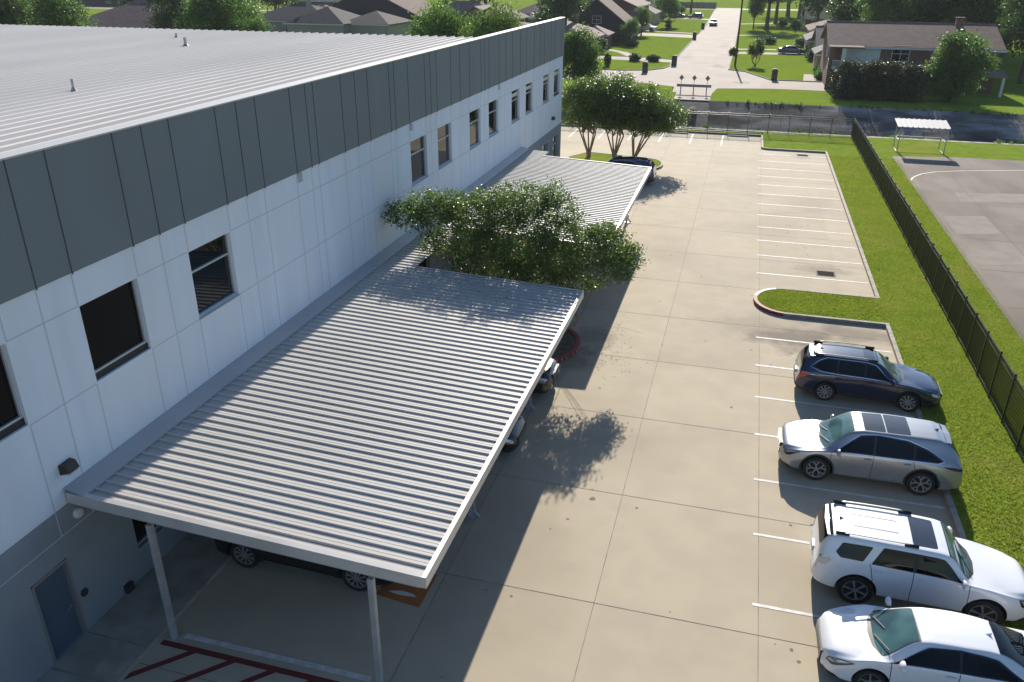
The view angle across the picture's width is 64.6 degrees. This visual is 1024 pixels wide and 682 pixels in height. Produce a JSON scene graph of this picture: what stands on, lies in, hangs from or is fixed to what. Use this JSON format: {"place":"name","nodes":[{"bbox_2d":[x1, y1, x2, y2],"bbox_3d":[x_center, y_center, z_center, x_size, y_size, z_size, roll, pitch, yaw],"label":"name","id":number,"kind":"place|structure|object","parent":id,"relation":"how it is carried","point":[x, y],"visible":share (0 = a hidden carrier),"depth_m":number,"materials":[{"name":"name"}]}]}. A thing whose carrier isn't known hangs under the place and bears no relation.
{"place":"outdoors","nodes":[
{"label":"outdoors","id":0,"kind":"place"},
{"bbox_2d":[37,239,513,681],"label":"sidewalk","id":1,"kind":"structure","parent":0,"point":[192,570],"depth_m":18.97,"materials":[{"name":"concrete"}]},
{"bbox_2d":[80,6,832,92],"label":"street","id":2,"kind":"structure","parent":0,"point":[703,55],"depth_m":126.04,"materials":[{"name":"concrete"}]},
{"bbox_2d":[599,20,822,81],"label":"street kerb","id":3,"kind":"structure","parent":2,"relation":"on","point":[728,68],"depth_m":121.27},
{"bbox_2d":[778,45,804,53],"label":"parked car","id":4,"kind":"object","parent":2,"relation":"on","point":[788,49],"visible":0.97,"depth_m":144.84,"materials":[{"name":"blue paint"}]},
{"bbox_2d":[3,0,1023,552],"bbox_3d":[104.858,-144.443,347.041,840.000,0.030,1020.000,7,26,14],"label":"ground","id":5,"kind":"structure","parent":0,"point":[1011,100],"depth_m":128.18,"materials":[{"name":"plant"}]},
{"bbox_2d":[0,0,42,24],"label":"broadleaf tree","id":6,"kind":"object","parent":5,"relation":"on","point":[11,12],"visible":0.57,"depth_m":111.40,"materials":[{"name":"green plant"}]},
{"bbox_2d":[21,0,99,26],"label":"broadleaf tree","id":7,"kind":"object","parent":5,"relation":"on","point":[55,12],"visible":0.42,"depth_m":107.73,"materials":[{"name":"green plant"}]},
{"bbox_2d":[62,0,127,6],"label":"gabled house","id":8,"kind":"structure","parent":5,"relation":"on","point":[106,3],"depth_m":297.84,"materials":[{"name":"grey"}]},
{"bbox_2d":[75,0,252,27],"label":"gabled house","id":9,"kind":"structure","parent":5,"relation":"on","point":[131,15],"depth_m":159.82,"materials":[{"name":"brick"}]},
{"bbox_2d":[141,0,204,29],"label":"broadleaf tree","id":10,"kind":"object","parent":5,"relation":"on","point":[164,17],"visible":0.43,"depth_m":131.51,"materials":[{"name":"green plant"}]},
{"bbox_2d":[172,0,268,30],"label":"broadleaf tree","id":11,"kind":"object","parent":5,"relation":"on","point":[215,15],"visible":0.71,"depth_m":111.71,"materials":[{"name":"green plant"}]},
{"bbox_2d":[223,13,277,31],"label":"broadleaf tree","id":12,"kind":"object","parent":5,"relation":"on","point":[237,24],"visible":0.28,"depth_m":109.69,"materials":[{"name":"green plant"}]},
{"bbox_2d":[256,0,299,11],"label":"broadleaf tree","id":13,"kind":"object","parent":5,"relation":"on","point":[275,3],"visible":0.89,"depth_m":222.69,"materials":[{"name":"green plant"}]},
{"bbox_2d":[0,17,564,681],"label":"office building","id":14,"kind":"structure","parent":5,"relation":"on","point":[184,213],"depth_m":21.27,"materials":[{"name":"grey"}]},
{"bbox_2d":[0,345,24,439],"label":"window","id":15,"kind":"structure","parent":14,"relation":"in","point":[11,417],"depth_m":15.86,"materials":[{"name":"grey"}]},
{"bbox_2d":[31,558,87,663],"bbox_3d":[-9.921,5.887,17.686,0.175,2.140,0.960,7,26,14],"label":"door","id":16,"kind":"structure","parent":14,"relation":"in","point":[55,596],"depth_m":17.73,"materials":[{"name":"blue metal"}]},
{"bbox_2d":[79,280,148,379],"bbox_3d":[-9.058,-0.291,18.393,0.100,1.802,1.812,7,26,14],"label":"window","id":17,"kind":"structure","parent":14,"relation":"in","point":[112,321],"depth_m":18.44,"materials":[{"name":"grey"}]},
{"bbox_2d":[132,519,164,549],"bbox_3d":[-9.032,3.975,20.305,0.220,1.831,1.660,7,26,14],"label":"window","id":18,"kind":"structure","parent":14,"relation":"in","point":[139,526],"depth_m":20.16,"materials":[{"name":"grey"}]},
{"bbox_2d":[188,233,240,319],"bbox_3d":[-7.994,-1.774,21.658,0.220,1.841,1.860,7,26,14],"label":"window","id":19,"kind":"structure","parent":14,"relation":"in","point":[211,268],"depth_m":21.76,"materials":[{"name":"grey"}]},
{"bbox_2d":[410,136,428,185],"bbox_3d":[-4.012,-7.738,34.605,0.220,1.841,1.860,7,26,14],"label":"window","id":20,"kind":"structure","parent":14,"relation":"in","point":[417,146],"depth_m":34.81,"materials":[{"name":"grey"}]},
{"bbox_2d":[437,123,452,169],"bbox_3d":[-3.151,-9.027,37.404,0.220,1.841,1.860,7,26,14],"label":"window","id":21,"kind":"structure","parent":14,"relation":"in","point":[443,132],"depth_m":37.63,"materials":[{"name":"grey"}]},
{"bbox_2d":[469,108,481,149],"bbox_3d":[-1.930,-10.857,41.375,0.220,1.841,1.860,7,26,14],"label":"window","id":22,"kind":"structure","parent":14,"relation":"in","point":[474,115],"depth_m":41.65,"materials":[{"name":"grey"}]},
{"bbox_2d":[489,99,498,137],"bbox_3d":[-1.053,-12.171,44.227,0.220,1.841,1.860,7,26,14],"label":"window","id":23,"kind":"structure","parent":14,"relation":"in","point":[492,105],"depth_m":44.55,"materials":[{"name":"grey"}]},
{"bbox_2d":[512,89,519,123],"bbox_3d":[0.171,-14.004,48.207,0.220,1.841,1.860,7,26,14],"label":"window","id":24,"kind":"structure","parent":14,"relation":"in","point":[514,99],"depth_m":48.55,"materials":[{"name":"grey"}]},
{"bbox_2d":[526,82,533,114],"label":"window","id":25,"kind":"structure","parent":14,"relation":"in","point":[528,92],"depth_m":51.45,"materials":[{"name":"grey"}]},
{"bbox_2d":[543,74,549,104],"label":"window","id":26,"kind":"structure","parent":14,"relation":"in","point":[545,83],"depth_m":55.44,"materials":[{"name":"grey"}]},
{"bbox_2d":[554,69,558,95],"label":"window","id":27,"kind":"structure","parent":14,"relation":"in","point":[556,76],"depth_m":58.27,"materials":[{"name":"grey"}]},
{"bbox_2d":[294,0,340,5],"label":"gabled house","id":28,"kind":"structure","parent":5,"relation":"on","point":[325,2],"depth_m":226.39,"materials":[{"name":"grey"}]},
{"bbox_2d":[256,0,412,35],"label":"hip roof house","id":29,"kind":"structure","parent":5,"relation":"on","point":[308,16],"depth_m":171.15,"materials":[{"name":"beige"}]},
{"bbox_2d":[331,0,431,30],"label":"gabled house","id":30,"kind":"structure","parent":5,"relation":"on","point":[401,8],"depth_m":187.17,"materials":[{"name":"grey"}]},
{"bbox_2d":[403,0,471,36],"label":"broadleaf tree","id":31,"kind":"object","parent":5,"relation":"on","point":[434,18],"visible":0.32,"depth_m":74.88,"materials":[{"name":"green plant"}]},
{"bbox_2d":[442,0,491,26],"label":"brick house","id":32,"kind":"structure","parent":5,"relation":"on","point":[466,6],"depth_m":214.95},
{"bbox_2d":[448,7,490,36],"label":"broadleaf tree","id":33,"kind":"object","parent":5,"relation":"on","point":[468,17],"visible":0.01,"depth_m":76.29,"materials":[{"name":"green plant"}]},
{"bbox_2d":[457,0,531,37],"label":"broadleaf tree","id":34,"kind":"object","parent":5,"relation":"on","point":[497,23],"visible":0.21,"depth_m":71.79,"materials":[{"name":"green plant"}]},
{"bbox_2d":[466,2,540,25],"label":"brick house","id":35,"kind":"structure","parent":5,"relation":"on","point":[526,11],"depth_m":196.87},
{"bbox_2d":[122,126,962,681],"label":"parking lot","id":36,"kind":"structure","parent":5,"relation":"on","point":[688,562],"depth_m":23.33,"materials":[{"name":"concrete"}]},
{"bbox_2d":[123,640,338,681],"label":"red hatching paint","id":37,"kind":"object","parent":36,"relation":"on","point":[230,659],"visible":1,"depth_m":17.80,"materials":[{"name":"paint"}]},
{"bbox_2d":[214,539,393,590],"bbox_3d":[-5.028,4.788,20.808,5.110,1.800,2.419,7,26,14],"label":"parked suv","id":38,"kind":"object","parent":36,"relation":"on","point":[245,556],"visible":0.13,"depth_m":20.20,"materials":[{"name":"black paint"}]},
{"bbox_2d":[63,222,583,681],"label":"carport","id":39,"kind":"object","parent":36,"relation":"on","point":[363,418],"visible":0.91,"depth_m":20.23,"materials":[{"name":"metal"}]},
{"bbox_2d":[377,574,436,606],"bbox_3d":[-2.618,6.077,20.175,1.200,0.002,1.310,7,26,14],"label":"orange bay paint","id":40,"kind":"object","parent":36,"relation":"on","point":[410,595],"visible":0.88,"depth_m":19.93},
{"bbox_2d":[52,134,887,681],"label":"slab joints","id":41,"kind":"object","parent":36,"relation":"on","point":[596,490],"visible":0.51,"depth_m":22.36,"materials":[{"name":"concrete"}]},
{"bbox_2d":[500,414,526,452],"bbox_3d":[-2.004,2.378,26.175,4.890,1.699,2.279,7,26,14],"label":"parked car","id":42,"kind":"object","parent":36,"relation":"on","point":[515,437],"visible":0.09,"depth_m":25.28,"materials":[{"name":"black paint"}]},
{"bbox_2d":[428,146,651,314],"bbox_3d":[2.313,-6.545,43.000,8.276,3.820,16.850,7,26,14],"label":"carport","id":43,"kind":"object","parent":36,"relation":"on","point":[608,191],"visible":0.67,"depth_m":43.67,"materials":[{"name":"metal"}]},
{"bbox_2d":[532,357,558,393],"bbox_3d":[-0.852,0.696,29.733,5.110,1.778,2.419,7,26,14],"label":"parked suv","id":44,"kind":"object","parent":36,"relation":"on","point":[547,379],"visible":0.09,"depth_m":28.69,"materials":[{"name":"black paint"}]},
{"bbox_2d":[552,330,575,357],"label":"planting bed soil","id":45,"kind":"structure","parent":36,"relation":"on","point":[567,343],"depth_m":32.82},
{"bbox_2d":[380,174,590,279],"bbox_3d":[-1.159,-3.112,32.060,8.181,6.957,4.102,7,26,14],"label":"crape myrtle","id":46,"kind":"object","parent":45,"relation":"on","point":[487,241],"visible":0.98,"depth_m":31.04,"materials":[{"name":"green plant"}]},
{"bbox_2d":[490,210,651,331],"bbox_3d":[2.311,-2.219,31.634,6.378,5.723,3.318,-3,25,-8],"label":"crape myrtle","id":47,"kind":"object","parent":45,"relation":"on","point":[616,251],"visible":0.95,"depth_m":30.82,"materials":[{"name":"green plant"}]},
{"bbox_2d":[184,129,944,681],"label":"parking line paint","id":48,"kind":"object","parent":36,"relation":"on","point":[280,657],"visible":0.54,"depth_m":21.92,"materials":[{"name":"paint"}]},
{"bbox_2d":[554,327,579,361],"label":"planting bed kerb","id":49,"kind":"structure","parent":36,"relation":"on","point":[570,354],"depth_m":32.20,"materials":[{"name":"red paint"}]},
{"bbox_2d":[569,152,660,166],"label":"island grass","id":50,"kind":"structure","parent":36,"relation":"on","point":[601,157],"depth_m":64.98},
{"bbox_2d":[561,70,620,156],"bbox_3d":[5.920,-17.872,64.055,6.336,6.769,4.746,7,26,14],"label":"crape myrtle","id":51,"kind":"object","parent":50,"relation":"on","point":[576,94],"visible":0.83,"depth_m":62.91,"materials":[{"name":"green plant"}]},
{"bbox_2d":[584,68,648,156],"bbox_3d":[8.224,-17.576,63.087,5.920,7.062,4.685,7,26,14],"label":"crape myrtle","id":52,"kind":"object","parent":50,"relation":"on","point":[613,100],"visible":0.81,"depth_m":61.95,"materials":[{"name":"green plant"}]},
{"bbox_2d":[615,81,693,156],"bbox_3d":[10.783,-16.772,62.438,6.333,6.181,4.516,7,26,14],"label":"crape myrtle","id":53,"kind":"object","parent":50,"relation":"on","point":[654,119],"visible":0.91,"depth_m":61.55,"materials":[{"name":"green plant"}]},
{"bbox_2d":[607,156,656,182],"bbox_3d":[7.780,-12.328,58.003,5.110,1.778,2.419,7,26,14],"label":"parked suv","id":54,"kind":"object","parent":36,"relation":"on","point":[639,161],"visible":0.33,"depth_m":56.99,"materials":[{"name":"blue paint"}]},
{"bbox_2d":[441,195,841,677],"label":"oil spots","id":55,"kind":"object","parent":36,"relation":"on","point":[593,498],"visible":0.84,"depth_m":23.50,"materials":[{"name":"brown"}]},
{"bbox_2d":[561,124,966,539],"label":"kerb","id":56,"kind":"structure","parent":36,"relation":"on","point":[954,516],"depth_m":36.05,"materials":[{"name":"grey"}]},
{"bbox_2d":[815,270,835,276],"bbox_3d":[15.841,-3.381,40.898,0.960,0.064,0.840,7,26,14],"label":"drain grate","id":57,"kind":"object","parent":36,"relation":"on","point":[825,273],"visible":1,"depth_m":40.88,"materials":[{"name":"grey"}]},
{"bbox_2d":[793,340,942,411],"bbox_3d":[12.683,1.169,28.955,4.890,1.699,2.279,7,26,15],"label":"parked car","id":58,"kind":"object","parent":36,"relation":"on","point":[825,371],"visible":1,"depth_m":28.39,"materials":[{"name":"blue paint"}]},
{"bbox_2d":[777,411,962,494],"bbox_3d":[10.764,3.165,24.520,5.110,1.778,2.419,7,26,14],"label":"parked suv","id":59,"kind":"object","parent":36,"relation":"on","point":[919,456],"visible":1,"depth_m":23.76,"materials":[{"name":"grey paint"}]},
{"bbox_2d":[809,500,1023,624],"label":"parked suv","id":60,"kind":"object","parent":36,"relation":"on","point":[859,554],"visible":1,"depth_m":19.15,"materials":[{"name":"white paint"}]},
{"bbox_2d":[815,596,1023,681],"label":"parked car","id":61,"kind":"object","parent":36,"relation":"on","point":[865,643],"visible":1,"depth_m":17.01,"materials":[{"name":"white paint"}]},
{"bbox_2d":[532,0,581,22],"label":"broadleaf tree","id":62,"kind":"object","parent":5,"relation":"on","point":[540,14],"visible":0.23,"depth_m":158.37,"materials":[{"name":"green plant"}]},
{"bbox_2d":[539,0,591,24],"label":"broadleaf tree","id":63,"kind":"object","parent":5,"relation":"on","point":[562,8],"visible":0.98,"depth_m":141.79,"materials":[{"name":"green plant"}]},
{"bbox_2d":[563,21,607,82],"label":"broadleaf tree","id":64,"kind":"object","parent":5,"relation":"on","point":[581,49],"visible":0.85,"depth_m":97.77,"materials":[{"name":"green plant"}]},
{"bbox_2d":[564,20,614,48],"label":"brick house","id":65,"kind":"structure","parent":5,"relation":"on","point":[607,34],"depth_m":150.33,"materials":[{"name":"brown"}]},
{"bbox_2d":[595,36,607,52],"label":"round shrub","id":66,"kind":"object","parent":5,"relation":"on","point":[604,42],"visible":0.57,"depth_m":144.91,"materials":[{"name":"green plant"}]},
{"bbox_2d":[571,0,640,42],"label":"gabled house","id":67,"kind":"structure","parent":5,"relation":"on","point":[611,15],"depth_m":164.05,"materials":[{"name":"grey"}]},
{"bbox_2d":[610,30,622,44],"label":"round shrub","id":68,"kind":"object","parent":5,"relation":"on","point":[616,37],"visible":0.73,"depth_m":160.19,"materials":[{"name":"green plant"}]},
{"bbox_2d":[589,0,650,30],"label":"brick house","id":69,"kind":"structure","parent":5,"relation":"on","point":[628,5],"depth_m":188.37,"materials":[{"name":"brown"}]},
{"bbox_2d":[619,16,642,40],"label":"broadleaf tree","id":70,"kind":"object","parent":5,"relation":"on","point":[629,28],"visible":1,"depth_m":160.10,"materials":[{"name":"green plant"}]},
{"bbox_2d":[622,39,639,46],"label":"round shrub","id":71,"kind":"object","parent":5,"relation":"on","point":[629,43],"visible":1,"depth_m":156.96,"materials":[{"name":"green plant"}]},
{"bbox_2d":[634,4,653,35],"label":"broadleaf tree","id":72,"kind":"object","parent":5,"relation":"on","point":[644,16],"visible":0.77,"depth_m":180.08,"materials":[{"name":"green plant"}]},
{"bbox_2d":[649,6,660,25],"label":"brick house","id":73,"kind":"structure","parent":5,"relation":"on","point":[656,15],"depth_m":218.52,"materials":[{"name":"beige"}]},
{"bbox_2d":[658,0,682,18],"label":"broadleaf tree","id":74,"kind":"object","parent":5,"relation":"on","point":[669,7],"visible":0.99,"depth_m":207.44,"materials":[{"name":"green plant"}]},
{"bbox_2d":[681,2,716,8],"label":"board fence","id":75,"kind":"object","parent":5,"relation":"on","point":[701,4],"visible":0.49,"depth_m":306.35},
{"bbox_2d":[561,107,853,137],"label":"metal fence","id":76,"kind":"object","parent":5,"relation":"on","point":[698,113],"visible":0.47,"depth_m":74.32,"materials":[{"name":"black"}]},
{"bbox_2d":[734,0,742,65],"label":"utility pole","id":77,"kind":"object","parent":5,"relation":"on","point":[735,61],"visible":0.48,"depth_m":124.80,"materials":[{"name":"brown"}]},
{"bbox_2d":[746,36,765,65],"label":"crape myrtle","id":78,"kind":"object","parent":5,"relation":"on","point":[756,51],"visible":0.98,"depth_m":125.55,"materials":[{"name":"green plant"}]},
{"bbox_2d":[745,0,766,28],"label":"broadleaf tree","id":79,"kind":"object","parent":5,"relation":"on","point":[756,10],"visible":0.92,"depth_m":201.72,"materials":[{"name":"green plant"}]},
{"bbox_2d":[751,0,792,29],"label":"broadleaf tree","id":80,"kind":"object","parent":5,"relation":"on","point":[767,21],"visible":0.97,"depth_m":198.99,"materials":[{"name":"green plant"}]},
{"bbox_2d":[561,98,1023,143],"bbox_3d":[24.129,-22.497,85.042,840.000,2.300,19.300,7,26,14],"label":"drainage channel","id":81,"kind":"object","parent":5,"relation":"on","point":[976,128],"visible":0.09,"depth_m":87.56,"materials":[{"name":"concrete"}]},
{"bbox_2d":[666,100,708,127],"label":"wet channel slope","id":82,"kind":"structure","parent":81,"relation":"on","point":[703,107],"depth_m":92.40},
{"bbox_2d":[562,100,1023,140],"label":"channel joints","id":83,"kind":"object","parent":81,"relation":"on","point":[857,117],"visible":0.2,"depth_m":87.71,"materials":[{"name":"grey"}]},
{"bbox_2d":[564,121,1023,144],"bbox_3d":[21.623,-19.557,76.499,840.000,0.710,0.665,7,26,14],"label":"channel lip","id":84,"kind":"object","parent":81,"relation":"on","point":[719,129],"depth_m":74.97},
{"bbox_2d":[703,99,1023,143],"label":"weeds","id":85,"kind":"object","parent":81,"relation":"on","point":[960,111],"visible":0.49,"depth_m":86.30,"materials":[{"name":"green plant"}]},
{"bbox_2d":[788,18,804,33],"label":"topiary bush","id":86,"kind":"object","parent":5,"relation":"on","point":[795,25],"visible":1,"depth_m":187.62,"materials":[{"name":"green plant"}]},
{"bbox_2d":[792,35,804,46],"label":"round shrub","id":87,"kind":"object","parent":5,"relation":"on","point":[800,42],"visible":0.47,"depth_m":157.94,"materials":[{"name":"green plant"}]},
{"bbox_2d":[803,25,824,67],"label":"brick house","id":88,"kind":"structure","parent":5,"relation":"on","point":[814,39],"depth_m":129.76,"materials":[{"name":"grey"}]},
{"bbox_2d":[800,0,846,21],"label":"broadleaf tree","id":89,"kind":"object","parent":5,"relation":"on","point":[815,6],"visible":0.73,"depth_m":186.44,"materials":[{"name":"green plant"}]},
{"bbox_2d":[805,15,864,33],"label":"brick house","id":90,"kind":"structure","parent":5,"relation":"on","point":[810,27],"depth_m":165.30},
{"bbox_2d":[802,5,876,31],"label":"brick house","id":91,"kind":"structure","parent":5,"relation":"on","point":[807,20],"depth_m":196.26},
{"bbox_2d":[820,0,872,20],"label":"broadleaf tree","id":92,"kind":"object","parent":5,"relation":"on","point":[846,11],"visible":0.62,"depth_m":151.09,"materials":[{"name":"green plant"}]},
{"bbox_2d":[825,54,933,102],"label":"hedge","id":93,"kind":"object","parent":5,"relation":"on","point":[868,81],"visible":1,"depth_m":93.54,"materials":[{"name":"green plant"}]},
{"bbox_2d":[757,132,1023,629],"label":"grass verge","id":94,"kind":"object","parent":5,"relation":"on","point":[831,145],"depth_m":35.08,"materials":[{"name":"plant"}]},
{"bbox_2d":[759,289,889,323],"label":"island grass","id":95,"kind":"structure","parent":94,"relation":"on","point":[795,295],"depth_m":36.76,"materials":[{"name":"plant"}]},
{"bbox_2d":[851,117,1023,461],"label":"metal fence","id":96,"kind":"object","parent":94,"relation":"on","point":[963,318],"visible":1,"depth_m":34.24,"materials":[{"name":"black"}]},
{"bbox_2d":[851,0,946,22],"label":"broadleaf tree","id":97,"kind":"object","parent":5,"relation":"on","point":[888,11],"visible":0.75,"depth_m":127.37,"materials":[{"name":"green plant"}]},
{"bbox_2d":[820,17,1008,96],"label":"brick house","id":98,"kind":"structure","parent":5,"relation":"on","point":[912,42],"depth_m":102.39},
{"bbox_2d":[845,48,880,63],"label":"garage door","id":99,"kind":"structure","parent":98,"relation":"in","point":[862,54],"depth_m":102.27,"materials":[{"name":"grey"}]},
{"bbox_2d":[890,50,910,61],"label":"window","id":100,"kind":"structure","parent":98,"relation":"in","point":[898,55],"depth_m":101.20,"materials":[{"name":"grey"}]},
{"bbox_2d":[906,0,968,22],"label":"broadleaf tree","id":101,"kind":"object","parent":5,"relation":"on","point":[936,16],"visible":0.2,"depth_m":129.91,"materials":[{"name":"green plant"}]},
{"bbox_2d":[892,156,1023,341],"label":"side parking lot","id":102,"kind":"structure","parent":5,"relation":"on","point":[1004,285],"depth_m":51.85,"materials":[{"name":"asphalt"}]},
{"bbox_2d":[943,193,1023,264],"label":"pavement patches","id":103,"kind":"object","parent":102,"relation":"on","point":[971,224],"visible":1,"depth_m":47.99,"materials":[{"name":"concrete"}]},
{"bbox_2d":[920,27,1002,102],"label":"broadleaf tree","id":104,"kind":"object","parent":5,"relation":"on","point":[962,62],"visible":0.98,"depth_m":91.40,"materials":[{"name":"green plant"}]},
{"bbox_2d":[931,0,1022,36],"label":"broadleaf tree","id":105,"kind":"object","parent":5,"relation":"on","point":[982,12],"visible":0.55,"depth_m":123.15,"materials":[{"name":"green plant"}]},
{"bbox_2d":[995,0,1023,83],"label":"broadleaf tree","id":106,"kind":"object","parent":5,"relation":"on","point":[1015,27],"visible":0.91,"depth_m":106.52,"materials":[{"name":"green plant"}]},
{"bbox_2d":[674,91,711,100],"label":"bridge apron","id":107,"kind":"object","parent":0,"point":[692,96],"visible":1,"depth_m":96.79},
{"bbox_2d":[677,84,710,93],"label":"road barrier","id":108,"kind":"object","parent":107,"relation":"on","point":[692,85],"visible":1,"depth_m":98.52,"materials":[{"name":"grey metal"}]},
{"bbox_2d":[879,138,1023,160],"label":"side grass","id":109,"kind":"structure","parent":0,"point":[917,148],"depth_m":68.47,"materials":[{"name":"plant"}]},
{"bbox_2d":[893,118,950,154],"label":"shelter","id":110,"kind":"object","parent":109,"relation":"on","point":[923,123],"visible":1,"depth_m":66.95,"materials":[{"name":"grey metal"}]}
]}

